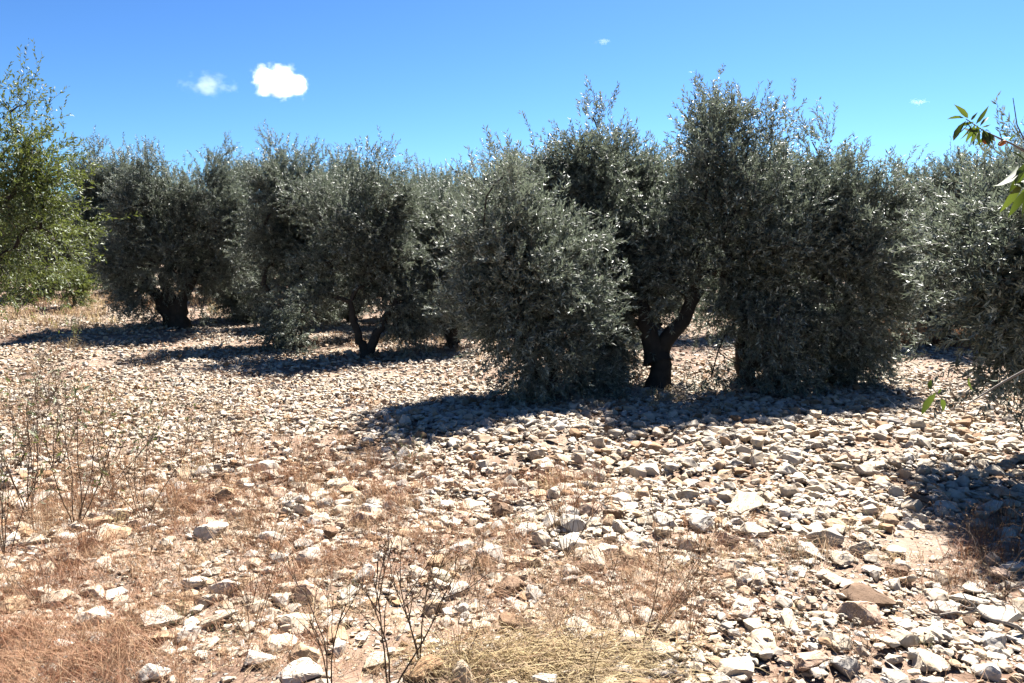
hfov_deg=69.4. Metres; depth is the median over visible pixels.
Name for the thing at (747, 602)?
stone
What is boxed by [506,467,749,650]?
dry weed
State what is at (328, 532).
stone
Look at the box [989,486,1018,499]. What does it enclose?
stone
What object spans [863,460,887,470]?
stone
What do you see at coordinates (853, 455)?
stone
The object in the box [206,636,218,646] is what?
stone
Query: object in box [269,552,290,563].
stone
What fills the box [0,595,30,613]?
stone
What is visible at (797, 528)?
stone
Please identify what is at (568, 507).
stone
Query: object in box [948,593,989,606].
stone
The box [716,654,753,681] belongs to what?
stone
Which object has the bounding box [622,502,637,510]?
stone
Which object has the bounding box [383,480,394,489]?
stone
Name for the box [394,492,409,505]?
stone
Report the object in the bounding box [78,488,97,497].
stone
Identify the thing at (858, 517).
stone
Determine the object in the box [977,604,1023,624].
stone
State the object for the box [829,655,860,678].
stone
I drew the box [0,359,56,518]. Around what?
weed
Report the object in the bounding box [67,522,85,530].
stone
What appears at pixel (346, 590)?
stone
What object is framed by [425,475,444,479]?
stone
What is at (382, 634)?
bare weed
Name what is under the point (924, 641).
green weed
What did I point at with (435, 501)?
dry weed
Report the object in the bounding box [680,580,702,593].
stone
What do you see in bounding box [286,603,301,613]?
stone
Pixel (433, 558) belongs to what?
stone
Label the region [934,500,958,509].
stone
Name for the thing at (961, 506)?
stone
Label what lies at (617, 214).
olive tree
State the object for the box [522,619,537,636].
stone
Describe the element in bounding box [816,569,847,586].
stone
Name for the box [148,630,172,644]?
stone
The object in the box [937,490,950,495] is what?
stone
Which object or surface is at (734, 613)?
stone
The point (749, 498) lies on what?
stone
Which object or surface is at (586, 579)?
stone
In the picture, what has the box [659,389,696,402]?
fallen branch
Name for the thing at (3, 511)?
leafy weed
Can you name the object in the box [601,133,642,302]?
olive tree
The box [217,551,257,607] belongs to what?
dry weed
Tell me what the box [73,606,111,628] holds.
stone
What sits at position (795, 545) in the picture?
dry weed
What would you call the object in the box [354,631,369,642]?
stone
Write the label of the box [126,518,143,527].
stone
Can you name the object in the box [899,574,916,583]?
stone
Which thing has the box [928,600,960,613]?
stone
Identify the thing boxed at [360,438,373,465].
dry weed
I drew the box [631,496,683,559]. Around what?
dry weed
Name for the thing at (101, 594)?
stone
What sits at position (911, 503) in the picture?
stone
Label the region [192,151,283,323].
olive tree
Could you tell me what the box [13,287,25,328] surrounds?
green weed
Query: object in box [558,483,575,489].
stone
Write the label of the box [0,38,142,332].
almond tree
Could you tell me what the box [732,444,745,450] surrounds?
stone
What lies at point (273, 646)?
stone
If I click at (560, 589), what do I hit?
stone
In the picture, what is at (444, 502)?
stone
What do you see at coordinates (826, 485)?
stone
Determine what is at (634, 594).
stone
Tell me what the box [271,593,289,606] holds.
stone
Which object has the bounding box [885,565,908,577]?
stone
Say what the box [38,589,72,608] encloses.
stone
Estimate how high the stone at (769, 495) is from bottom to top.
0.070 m
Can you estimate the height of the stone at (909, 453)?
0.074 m
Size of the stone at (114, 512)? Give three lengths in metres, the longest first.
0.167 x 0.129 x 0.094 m
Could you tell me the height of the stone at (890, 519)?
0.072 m
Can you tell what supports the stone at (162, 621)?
on the ground at (906, 543)
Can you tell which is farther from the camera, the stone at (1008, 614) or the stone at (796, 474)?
the stone at (796, 474)
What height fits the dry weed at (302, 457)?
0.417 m
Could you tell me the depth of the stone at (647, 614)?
3.28 m
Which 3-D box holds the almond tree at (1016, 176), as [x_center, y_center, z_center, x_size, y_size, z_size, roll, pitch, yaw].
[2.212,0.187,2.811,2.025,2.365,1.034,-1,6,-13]
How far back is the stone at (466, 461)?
5.62 m
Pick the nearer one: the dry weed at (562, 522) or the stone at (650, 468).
the dry weed at (562, 522)
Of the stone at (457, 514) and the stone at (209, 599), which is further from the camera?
the stone at (457, 514)
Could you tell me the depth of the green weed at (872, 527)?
4.19 m
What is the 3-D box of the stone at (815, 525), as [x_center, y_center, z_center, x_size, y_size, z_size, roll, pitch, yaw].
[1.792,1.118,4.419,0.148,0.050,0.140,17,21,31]
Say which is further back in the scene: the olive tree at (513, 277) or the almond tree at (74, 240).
the almond tree at (74, 240)
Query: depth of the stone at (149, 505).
4.90 m
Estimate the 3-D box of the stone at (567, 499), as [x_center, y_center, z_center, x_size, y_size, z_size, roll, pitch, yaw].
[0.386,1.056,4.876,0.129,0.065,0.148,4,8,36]
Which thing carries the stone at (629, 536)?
on the ground at (906, 543)
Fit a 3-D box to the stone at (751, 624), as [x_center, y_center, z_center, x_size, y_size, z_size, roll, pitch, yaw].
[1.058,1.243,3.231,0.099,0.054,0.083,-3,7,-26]
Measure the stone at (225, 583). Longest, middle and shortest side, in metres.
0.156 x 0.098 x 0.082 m
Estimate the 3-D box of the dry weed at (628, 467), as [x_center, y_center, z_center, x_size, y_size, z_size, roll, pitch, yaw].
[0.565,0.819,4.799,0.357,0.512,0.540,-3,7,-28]
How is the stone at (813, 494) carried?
on the ground at (906, 543)
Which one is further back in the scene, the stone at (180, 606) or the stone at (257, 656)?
the stone at (180, 606)
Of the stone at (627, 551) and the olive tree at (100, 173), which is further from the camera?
the olive tree at (100, 173)
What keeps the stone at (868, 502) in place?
on the ground at (906, 543)
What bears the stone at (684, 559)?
on the ground at (906, 543)
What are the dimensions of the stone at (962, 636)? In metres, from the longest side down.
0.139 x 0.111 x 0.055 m
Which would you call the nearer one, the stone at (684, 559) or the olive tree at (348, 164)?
the stone at (684, 559)
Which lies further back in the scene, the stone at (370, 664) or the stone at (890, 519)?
the stone at (890, 519)
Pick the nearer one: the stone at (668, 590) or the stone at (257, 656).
the stone at (257, 656)
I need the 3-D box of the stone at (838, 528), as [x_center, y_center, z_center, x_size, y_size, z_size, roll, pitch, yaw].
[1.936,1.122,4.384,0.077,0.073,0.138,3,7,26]
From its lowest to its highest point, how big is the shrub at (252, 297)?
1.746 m
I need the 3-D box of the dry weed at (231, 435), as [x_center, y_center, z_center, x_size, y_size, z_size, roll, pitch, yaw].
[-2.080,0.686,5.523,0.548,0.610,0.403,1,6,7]
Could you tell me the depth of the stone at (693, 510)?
4.51 m
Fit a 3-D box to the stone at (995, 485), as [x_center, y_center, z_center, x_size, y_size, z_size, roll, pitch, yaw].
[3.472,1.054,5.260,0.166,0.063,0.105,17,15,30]
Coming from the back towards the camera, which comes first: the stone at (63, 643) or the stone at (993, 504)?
the stone at (993, 504)
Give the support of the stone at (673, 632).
on the ground at (906, 543)
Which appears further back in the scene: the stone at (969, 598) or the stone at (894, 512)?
the stone at (894, 512)
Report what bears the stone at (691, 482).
on the ground at (906, 543)
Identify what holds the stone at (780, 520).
on the ground at (906, 543)
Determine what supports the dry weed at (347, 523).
on the ground at (906, 543)
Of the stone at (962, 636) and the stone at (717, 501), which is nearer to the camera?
the stone at (962, 636)
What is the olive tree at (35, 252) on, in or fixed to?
on the ground at (906, 543)
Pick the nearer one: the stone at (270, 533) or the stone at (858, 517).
the stone at (270, 533)
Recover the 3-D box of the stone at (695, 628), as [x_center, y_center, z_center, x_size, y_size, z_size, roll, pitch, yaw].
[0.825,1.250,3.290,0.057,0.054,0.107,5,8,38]
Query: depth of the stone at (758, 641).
3.07 m
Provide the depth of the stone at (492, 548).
4.04 m
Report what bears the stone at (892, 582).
on the ground at (906, 543)
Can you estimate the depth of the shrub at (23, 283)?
19.74 m
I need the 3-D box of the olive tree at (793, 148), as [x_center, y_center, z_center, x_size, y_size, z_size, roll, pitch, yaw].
[5.644,-2.521,16.634,2.971,5.148,4.508,4,8,35]
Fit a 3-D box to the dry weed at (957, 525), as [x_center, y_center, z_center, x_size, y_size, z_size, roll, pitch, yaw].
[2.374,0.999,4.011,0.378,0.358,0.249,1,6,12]
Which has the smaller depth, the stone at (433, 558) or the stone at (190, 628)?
the stone at (190, 628)
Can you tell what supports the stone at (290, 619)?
on the ground at (906, 543)
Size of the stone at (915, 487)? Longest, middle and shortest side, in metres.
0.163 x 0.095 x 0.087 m
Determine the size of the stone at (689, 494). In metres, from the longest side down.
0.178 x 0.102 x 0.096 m
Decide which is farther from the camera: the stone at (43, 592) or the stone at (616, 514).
the stone at (616, 514)
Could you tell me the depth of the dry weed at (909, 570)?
3.43 m
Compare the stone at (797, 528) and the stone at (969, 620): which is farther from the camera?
the stone at (797, 528)
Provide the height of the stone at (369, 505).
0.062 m
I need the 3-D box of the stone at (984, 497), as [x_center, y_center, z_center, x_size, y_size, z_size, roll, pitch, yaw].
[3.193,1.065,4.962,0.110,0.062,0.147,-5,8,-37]
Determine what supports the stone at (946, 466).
on the ground at (906, 543)
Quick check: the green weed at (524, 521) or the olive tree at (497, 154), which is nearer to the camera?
the green weed at (524, 521)
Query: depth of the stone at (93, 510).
4.83 m
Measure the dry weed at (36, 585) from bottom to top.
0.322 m
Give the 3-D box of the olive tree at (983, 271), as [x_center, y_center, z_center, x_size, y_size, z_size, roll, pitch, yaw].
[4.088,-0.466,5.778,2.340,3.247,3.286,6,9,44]
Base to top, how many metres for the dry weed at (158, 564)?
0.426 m
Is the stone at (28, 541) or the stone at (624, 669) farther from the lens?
the stone at (28, 541)
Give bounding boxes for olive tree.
[0,201,23,280]
[3,194,48,281]
[21,190,84,285]
[43,126,176,293]
[77,130,262,328]
[161,183,219,297]
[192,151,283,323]
[220,119,364,351]
[244,126,449,359]
[258,207,290,284]
[294,278,377,315]
[314,136,379,322]
[380,153,477,245]
[393,156,502,348]
[395,158,460,330]
[404,153,453,189]
[417,125,641,408]
[460,131,603,263]
[510,74,710,387]
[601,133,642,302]
[607,136,722,328]
[615,63,849,399]
[694,236,725,306]
[706,120,819,333]
[715,96,940,394]
[803,147,884,313]
[856,205,931,316]
[881,91,1023,435]
[884,138,996,344]
[975,121,1023,194]
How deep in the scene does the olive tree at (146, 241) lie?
16.01 m
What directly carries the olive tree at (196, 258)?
on the ground at (906, 543)
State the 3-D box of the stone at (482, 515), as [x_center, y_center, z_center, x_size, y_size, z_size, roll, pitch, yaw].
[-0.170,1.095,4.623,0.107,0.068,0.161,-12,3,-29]
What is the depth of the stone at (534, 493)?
4.96 m
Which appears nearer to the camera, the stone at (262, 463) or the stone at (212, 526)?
the stone at (212, 526)
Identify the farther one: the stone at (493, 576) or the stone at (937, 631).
the stone at (493, 576)
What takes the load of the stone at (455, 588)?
on the ground at (906, 543)
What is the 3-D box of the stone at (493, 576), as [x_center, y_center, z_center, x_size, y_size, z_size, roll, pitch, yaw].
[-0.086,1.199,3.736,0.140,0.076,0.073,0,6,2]
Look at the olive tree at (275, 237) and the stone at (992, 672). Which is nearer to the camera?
the stone at (992, 672)
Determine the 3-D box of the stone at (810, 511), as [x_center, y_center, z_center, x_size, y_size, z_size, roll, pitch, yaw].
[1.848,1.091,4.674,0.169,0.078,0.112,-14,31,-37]
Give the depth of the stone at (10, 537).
4.29 m
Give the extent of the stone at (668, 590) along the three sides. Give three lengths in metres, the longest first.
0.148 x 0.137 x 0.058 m
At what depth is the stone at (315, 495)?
5.04 m
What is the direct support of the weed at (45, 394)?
on the ground at (906, 543)
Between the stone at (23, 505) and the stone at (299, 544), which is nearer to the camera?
the stone at (299, 544)
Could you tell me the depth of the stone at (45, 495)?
5.07 m
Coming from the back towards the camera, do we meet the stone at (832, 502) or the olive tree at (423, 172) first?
the olive tree at (423, 172)
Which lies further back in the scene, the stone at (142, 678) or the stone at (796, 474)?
the stone at (796, 474)
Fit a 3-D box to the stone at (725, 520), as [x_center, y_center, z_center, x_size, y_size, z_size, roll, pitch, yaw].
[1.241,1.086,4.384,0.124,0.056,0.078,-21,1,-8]
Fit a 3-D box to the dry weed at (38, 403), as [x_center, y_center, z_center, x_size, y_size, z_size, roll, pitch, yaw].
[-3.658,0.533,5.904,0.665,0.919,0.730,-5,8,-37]
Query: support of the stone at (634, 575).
on the ground at (906, 543)
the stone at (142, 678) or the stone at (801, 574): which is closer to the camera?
the stone at (142, 678)
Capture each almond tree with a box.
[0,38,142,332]
[0,188,106,298]
[921,99,1023,414]
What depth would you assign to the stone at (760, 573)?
3.68 m
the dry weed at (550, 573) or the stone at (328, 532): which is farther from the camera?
the stone at (328, 532)
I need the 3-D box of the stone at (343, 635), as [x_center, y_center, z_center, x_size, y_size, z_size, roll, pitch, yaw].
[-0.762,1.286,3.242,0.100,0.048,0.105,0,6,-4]
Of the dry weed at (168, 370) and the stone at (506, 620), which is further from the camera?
the dry weed at (168, 370)
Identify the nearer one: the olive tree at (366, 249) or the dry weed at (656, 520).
the dry weed at (656, 520)
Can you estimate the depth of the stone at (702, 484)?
5.03 m
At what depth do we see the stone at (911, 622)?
3.32 m
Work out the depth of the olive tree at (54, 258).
26.16 m
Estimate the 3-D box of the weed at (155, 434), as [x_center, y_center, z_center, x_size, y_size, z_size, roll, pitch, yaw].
[-2.906,0.643,5.223,1.423,0.909,0.909,3,7,27]
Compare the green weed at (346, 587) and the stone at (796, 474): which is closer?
the green weed at (346, 587)
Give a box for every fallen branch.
[632,350,692,395]
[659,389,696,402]
[698,321,735,382]
[915,592,1023,633]
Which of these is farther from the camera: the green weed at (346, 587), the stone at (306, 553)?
the stone at (306, 553)
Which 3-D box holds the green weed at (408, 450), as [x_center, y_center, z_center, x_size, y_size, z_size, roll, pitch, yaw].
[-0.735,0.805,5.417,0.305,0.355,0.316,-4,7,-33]
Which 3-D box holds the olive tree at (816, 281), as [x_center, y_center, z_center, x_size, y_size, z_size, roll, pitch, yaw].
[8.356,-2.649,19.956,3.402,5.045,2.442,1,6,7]
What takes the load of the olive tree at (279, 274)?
on the ground at (906, 543)
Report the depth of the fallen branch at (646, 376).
9.12 m
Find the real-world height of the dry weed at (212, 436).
0.910 m
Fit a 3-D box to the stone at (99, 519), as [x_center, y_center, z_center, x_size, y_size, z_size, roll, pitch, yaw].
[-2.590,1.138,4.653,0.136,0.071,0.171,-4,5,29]
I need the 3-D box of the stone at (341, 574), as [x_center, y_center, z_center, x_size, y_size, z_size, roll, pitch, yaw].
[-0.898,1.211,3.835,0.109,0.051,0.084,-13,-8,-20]
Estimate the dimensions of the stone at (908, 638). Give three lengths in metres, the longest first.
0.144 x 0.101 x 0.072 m
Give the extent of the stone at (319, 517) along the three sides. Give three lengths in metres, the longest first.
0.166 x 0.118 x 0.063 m
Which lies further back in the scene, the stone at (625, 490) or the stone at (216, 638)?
the stone at (625, 490)
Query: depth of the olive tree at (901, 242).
19.32 m
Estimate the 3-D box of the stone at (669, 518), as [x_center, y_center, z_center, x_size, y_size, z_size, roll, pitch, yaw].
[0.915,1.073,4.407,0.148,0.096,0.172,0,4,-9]
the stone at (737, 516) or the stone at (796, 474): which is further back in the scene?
the stone at (796, 474)
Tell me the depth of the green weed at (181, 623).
3.26 m
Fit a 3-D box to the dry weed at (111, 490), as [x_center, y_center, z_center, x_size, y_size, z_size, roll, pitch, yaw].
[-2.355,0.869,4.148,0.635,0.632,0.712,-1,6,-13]
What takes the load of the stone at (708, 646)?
on the ground at (906, 543)
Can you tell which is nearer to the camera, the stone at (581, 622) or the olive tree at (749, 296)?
the stone at (581, 622)
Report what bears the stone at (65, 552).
on the ground at (906, 543)
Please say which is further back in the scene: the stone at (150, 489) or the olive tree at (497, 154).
the olive tree at (497, 154)
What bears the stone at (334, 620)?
on the ground at (906, 543)
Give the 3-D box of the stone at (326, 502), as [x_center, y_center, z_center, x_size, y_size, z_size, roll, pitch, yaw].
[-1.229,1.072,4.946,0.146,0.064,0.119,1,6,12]
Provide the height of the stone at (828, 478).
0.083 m
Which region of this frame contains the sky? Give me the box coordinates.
[0,0,1023,199]
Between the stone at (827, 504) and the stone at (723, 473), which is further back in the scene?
the stone at (723, 473)
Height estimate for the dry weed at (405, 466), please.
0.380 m
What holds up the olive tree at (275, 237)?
on the ground at (906, 543)
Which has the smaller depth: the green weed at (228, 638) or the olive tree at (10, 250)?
the green weed at (228, 638)
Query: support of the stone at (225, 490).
on the ground at (906, 543)
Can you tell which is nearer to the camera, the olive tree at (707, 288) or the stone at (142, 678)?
the stone at (142, 678)
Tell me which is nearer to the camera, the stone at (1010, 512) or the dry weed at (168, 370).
the stone at (1010, 512)
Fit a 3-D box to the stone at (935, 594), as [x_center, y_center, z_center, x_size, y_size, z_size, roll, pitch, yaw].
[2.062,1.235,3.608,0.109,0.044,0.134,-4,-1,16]
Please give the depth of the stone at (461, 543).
4.13 m
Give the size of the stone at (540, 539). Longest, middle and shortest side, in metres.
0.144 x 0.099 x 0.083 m
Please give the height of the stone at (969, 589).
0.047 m
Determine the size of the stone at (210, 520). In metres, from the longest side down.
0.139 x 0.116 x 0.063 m
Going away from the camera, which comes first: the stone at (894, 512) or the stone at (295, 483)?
the stone at (894, 512)
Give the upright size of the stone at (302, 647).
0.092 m
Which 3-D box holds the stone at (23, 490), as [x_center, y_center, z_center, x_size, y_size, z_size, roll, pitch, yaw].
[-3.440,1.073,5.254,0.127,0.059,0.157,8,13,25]
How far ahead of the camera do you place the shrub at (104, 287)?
22.33 m
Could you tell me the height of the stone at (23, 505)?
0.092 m
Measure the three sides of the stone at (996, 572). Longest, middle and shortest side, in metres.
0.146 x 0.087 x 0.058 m
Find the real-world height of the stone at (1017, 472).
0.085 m
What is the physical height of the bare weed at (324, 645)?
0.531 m
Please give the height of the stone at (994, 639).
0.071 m
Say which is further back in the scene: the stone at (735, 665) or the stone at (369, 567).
the stone at (369, 567)
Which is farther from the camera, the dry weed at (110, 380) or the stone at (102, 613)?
the dry weed at (110, 380)
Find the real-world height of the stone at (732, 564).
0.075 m
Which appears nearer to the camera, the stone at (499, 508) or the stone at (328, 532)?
the stone at (328, 532)
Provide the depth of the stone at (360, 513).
4.57 m
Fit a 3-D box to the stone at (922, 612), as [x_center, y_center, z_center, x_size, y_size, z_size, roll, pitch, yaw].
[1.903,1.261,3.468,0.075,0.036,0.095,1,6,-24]
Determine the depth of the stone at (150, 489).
5.18 m
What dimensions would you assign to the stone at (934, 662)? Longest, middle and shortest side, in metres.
0.144 x 0.130 x 0.057 m
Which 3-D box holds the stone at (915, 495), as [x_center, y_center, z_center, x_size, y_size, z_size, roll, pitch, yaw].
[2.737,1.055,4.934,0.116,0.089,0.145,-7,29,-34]
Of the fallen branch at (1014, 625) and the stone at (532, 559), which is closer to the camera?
the fallen branch at (1014, 625)
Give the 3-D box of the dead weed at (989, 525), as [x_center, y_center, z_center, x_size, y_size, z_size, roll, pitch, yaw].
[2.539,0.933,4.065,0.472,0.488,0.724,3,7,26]
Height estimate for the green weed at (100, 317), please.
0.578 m
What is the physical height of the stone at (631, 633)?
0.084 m
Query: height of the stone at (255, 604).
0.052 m
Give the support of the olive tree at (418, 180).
on the ground at (906, 543)
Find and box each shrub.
[0,260,69,303]
[36,256,100,308]
[91,267,156,297]
[221,264,283,328]
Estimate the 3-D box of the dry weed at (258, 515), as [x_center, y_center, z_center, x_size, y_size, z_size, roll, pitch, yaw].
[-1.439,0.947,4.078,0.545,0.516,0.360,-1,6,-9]
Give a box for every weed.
[0,353,96,468]
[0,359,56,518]
[0,434,64,555]
[1,366,101,435]
[1,558,55,613]
[3,349,131,523]
[7,342,96,465]
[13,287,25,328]
[18,364,189,486]
[19,337,69,398]
[38,378,265,518]
[44,432,156,542]
[65,342,144,418]
[71,311,84,361]
[91,305,113,327]
[116,492,183,555]
[119,394,229,468]
[126,524,246,606]
[137,482,307,639]
[138,349,181,395]
[157,360,272,478]
[158,599,201,636]
[189,393,264,467]
[202,471,297,557]
[204,621,244,652]
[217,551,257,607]
[269,397,301,446]
[274,553,361,682]
[292,439,334,494]
[305,414,320,434]
[315,496,375,555]
[329,569,359,601]
[338,534,490,682]
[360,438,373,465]
[362,511,546,663]
[376,506,458,660]
[382,442,431,492]
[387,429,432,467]
[395,453,461,540]
[435,564,452,589]
[464,524,503,550]
[502,425,536,467]
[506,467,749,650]
[509,511,538,530]
[511,462,632,555]
[512,532,578,607]
[518,564,639,680]
[573,438,639,502]
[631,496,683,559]
[650,547,734,633]
[723,490,756,531]
[766,527,829,585]
[769,531,816,564]
[829,597,882,646]
[834,596,901,652]
[857,511,884,542]
[887,549,946,609]
[910,499,991,558]
[915,628,936,650]
[932,481,1023,561]
[937,506,1023,614]
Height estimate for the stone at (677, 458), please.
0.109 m
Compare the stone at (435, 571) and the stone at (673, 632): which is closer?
the stone at (673, 632)
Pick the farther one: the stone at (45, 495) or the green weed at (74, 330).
the green weed at (74, 330)
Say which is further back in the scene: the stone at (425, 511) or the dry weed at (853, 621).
the stone at (425, 511)
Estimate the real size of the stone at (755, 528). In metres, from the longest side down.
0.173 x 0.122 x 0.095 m
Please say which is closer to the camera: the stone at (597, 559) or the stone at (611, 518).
the stone at (597, 559)
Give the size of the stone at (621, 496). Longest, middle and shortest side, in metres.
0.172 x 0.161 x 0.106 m
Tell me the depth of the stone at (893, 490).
5.01 m
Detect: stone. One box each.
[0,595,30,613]
[4,532,20,545]
[13,502,36,513]
[16,486,39,496]
[19,534,48,545]
[31,584,53,600]
[34,490,55,502]
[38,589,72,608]
[40,562,54,573]
[48,638,72,649]
[49,526,67,532]
[56,548,80,559]
[60,552,81,565]
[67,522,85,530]
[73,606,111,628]
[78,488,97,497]
[78,507,95,515]
[79,585,104,598]
[83,631,104,642]
[84,513,112,527]
[88,512,104,517]
[97,523,120,532]
[103,527,131,542]
[106,586,127,599]
[107,506,132,521]
[108,549,136,560]
[112,595,132,607]
[118,603,136,615]
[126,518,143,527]
[132,502,151,511]
[136,663,171,682]
[140,488,158,496]
[140,605,184,628]
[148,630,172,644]
[175,589,203,601]
[175,601,193,611]
[176,625,201,642]
[182,576,207,589]
[182,616,196,626]
[191,645,207,662]
[193,521,227,539]
[194,594,217,606]
[199,517,215,525]
[199,609,237,627]
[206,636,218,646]
[207,579,239,593]
[214,486,234,501]
[237,577,255,587]
[244,599,273,613]
[244,650,278,664]
[250,460,274,470]
[259,531,281,541]
[263,633,296,654]
[264,486,285,498]
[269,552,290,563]
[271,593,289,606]
[276,657,321,682]
[277,612,314,636]
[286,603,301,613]
[289,481,304,489]
[289,642,320,662]
[291,579,323,602]
[294,538,314,548]
[296,547,320,564]
[309,512,329,521]
[310,491,329,497]
[312,543,322,551]
[315,495,333,505]
[320,615,352,628]
[323,526,338,538]
[326,625,347,641]
[329,568,348,579]
[331,504,354,513]
[331,638,345,657]
[339,485,357,493]
[339,585,358,597]
[352,511,377,524]
[353,564,375,581]
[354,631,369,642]
[362,503,382,510]
[363,651,387,668]
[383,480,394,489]
[385,535,408,548]
[389,474,412,481]
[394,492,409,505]
[408,565,429,579]
[409,496,428,507]
[410,482,423,493]
[417,507,438,513]
[420,488,446,495]
[422,599,446,615]
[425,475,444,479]
[426,554,442,567]
[428,567,450,581]
[437,478,447,486]
[439,500,454,507]
[449,539,473,555]
[449,581,471,595]
[451,602,474,613]
[452,510,472,522]
[457,458,471,464]
[461,500,485,509]
[469,619,490,632]
[472,512,490,518]
[475,544,503,563]
[482,571,503,580]
[491,501,514,516]
[494,575,527,594]
[498,612,523,627]
[503,556,520,565]
[513,570,527,580]
[515,523,536,534]
[520,556,542,569]
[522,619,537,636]
[525,582,542,600]
[529,489,546,497]
[531,529,551,545]
[542,514,559,528]
[554,587,567,599]
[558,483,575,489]
[558,505,580,515]
[558,532,586,552]
[558,564,578,576]
[559,514,586,532]
[560,496,575,504]
[564,616,595,641]
[574,547,592,558]
[578,501,603,515]
[580,550,604,569]
[580,575,597,587]
[582,647,599,662]
[592,609,610,616]
[593,543,618,558]
[602,514,614,525]
[603,509,625,519]
[612,492,631,501]
[613,661,632,676]
[618,487,630,494]
[618,546,648,566]
[618,589,646,606]
[618,630,641,652]
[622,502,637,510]
[623,522,645,540]
[629,568,654,584]
[634,486,648,499]
[636,606,657,627]
[640,463,659,474]
[644,640,678,658]
[654,511,677,527]
[654,586,675,599]
[663,499,677,510]
[665,620,687,641]
[673,555,689,566]
[674,454,685,462]
[676,489,700,501]
[678,534,699,551]
[678,668,694,677]
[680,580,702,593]
[683,508,705,515]
[684,479,701,488]
[688,513,713,531]
[691,618,698,629]
[693,570,714,580]
[695,481,714,494]
[696,640,713,651]
[697,496,719,502]
[709,623,726,633]
[715,451,724,456]
[715,517,729,528]
[716,469,731,480]
[716,531,740,544]
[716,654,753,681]
[717,490,736,502]
[718,559,745,570]
[725,644,740,656]
[727,491,764,514]
[728,609,753,621]
[730,459,744,466]
[730,515,747,522]
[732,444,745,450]
[732,595,756,610]
[739,522,769,536]
[743,618,765,632]
[747,628,776,655]
[749,567,765,585]
[754,518,768,527]
[762,491,774,501]
[775,517,783,528]
[779,608,796,631]
[783,448,800,455]
[786,565,806,577]
[790,524,807,535]
[791,472,803,483]
[795,650,830,671]
[796,541,825,559]
[798,507,814,514]
[804,484,828,494]
[805,527,844,545]
[807,523,823,531]
[808,491,822,498]
[815,501,833,508]
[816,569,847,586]
[817,630,852,651]
[819,482,835,489]
[819,611,838,622]
[821,476,838,482]
[823,518,845,527]
[824,500,837,505]
[828,549,854,565]
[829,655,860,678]
[832,524,845,534]
[836,601,880,627]
[837,517,858,525]
[838,497,853,501]
[839,582,897,609]
[840,452,862,461]
[848,490,863,498]
[848,541,869,555]
[852,514,867,519]
[859,498,878,507]
[861,565,881,572]
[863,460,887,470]
[872,475,892,483]
[882,507,902,517]
[882,513,899,525]
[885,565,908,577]
[888,485,904,496]
[888,578,900,590]
[890,630,919,647]
[899,499,922,511]
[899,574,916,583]
[901,452,918,461]
[905,618,920,628]
[907,483,922,492]
[909,491,931,504]
[909,605,925,616]
[911,647,950,671]
[913,626,943,645]
[922,588,947,600]
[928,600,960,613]
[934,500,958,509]
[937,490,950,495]
[941,464,952,468]
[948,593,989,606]
[948,630,968,640]
[957,502,973,509]
[962,581,986,592]
[962,616,976,626]
[965,463,978,469]
[967,664,1001,681]
[973,495,994,500]
[974,459,988,468]
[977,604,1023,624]
[980,654,1007,659]
[981,500,1002,512]
[982,631,1006,648]
[986,566,1010,579]
[988,484,1007,488]
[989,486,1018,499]
[998,507,1018,518]
[999,561,1023,572]
[1012,468,1023,478]
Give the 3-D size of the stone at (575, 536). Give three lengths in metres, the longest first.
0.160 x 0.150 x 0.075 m
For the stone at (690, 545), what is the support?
on the ground at (906, 543)
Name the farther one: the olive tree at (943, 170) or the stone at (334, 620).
the olive tree at (943, 170)
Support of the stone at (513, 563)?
on the ground at (906, 543)
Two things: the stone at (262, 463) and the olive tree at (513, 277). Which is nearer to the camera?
the stone at (262, 463)
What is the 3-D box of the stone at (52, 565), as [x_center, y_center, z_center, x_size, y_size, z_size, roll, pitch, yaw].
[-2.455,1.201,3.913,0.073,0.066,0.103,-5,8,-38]
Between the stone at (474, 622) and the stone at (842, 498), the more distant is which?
the stone at (842, 498)
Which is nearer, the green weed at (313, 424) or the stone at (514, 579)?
the stone at (514, 579)
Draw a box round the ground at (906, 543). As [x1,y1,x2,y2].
[0,265,1023,682]
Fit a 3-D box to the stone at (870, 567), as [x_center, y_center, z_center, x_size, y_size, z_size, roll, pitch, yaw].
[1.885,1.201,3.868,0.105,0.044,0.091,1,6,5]
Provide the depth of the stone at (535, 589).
3.54 m
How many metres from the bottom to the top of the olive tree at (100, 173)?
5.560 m
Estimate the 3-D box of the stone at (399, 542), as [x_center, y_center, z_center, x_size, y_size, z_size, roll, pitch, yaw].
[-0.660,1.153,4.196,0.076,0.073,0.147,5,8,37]
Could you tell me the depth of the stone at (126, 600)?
3.54 m
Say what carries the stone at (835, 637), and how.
on the ground at (906, 543)
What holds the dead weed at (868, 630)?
on the ground at (906, 543)
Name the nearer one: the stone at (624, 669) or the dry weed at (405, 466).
the stone at (624, 669)
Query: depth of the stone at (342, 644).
3.10 m
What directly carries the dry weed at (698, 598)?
on the ground at (906, 543)
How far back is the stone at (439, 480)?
5.12 m
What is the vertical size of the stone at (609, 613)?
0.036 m
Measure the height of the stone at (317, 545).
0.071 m
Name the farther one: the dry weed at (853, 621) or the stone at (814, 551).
the stone at (814, 551)
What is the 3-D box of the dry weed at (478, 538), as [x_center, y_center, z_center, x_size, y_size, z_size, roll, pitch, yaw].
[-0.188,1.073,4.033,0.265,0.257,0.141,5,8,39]
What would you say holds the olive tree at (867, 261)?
on the ground at (906, 543)
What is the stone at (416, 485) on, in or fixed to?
on the ground at (906, 543)
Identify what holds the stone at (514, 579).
on the ground at (906, 543)

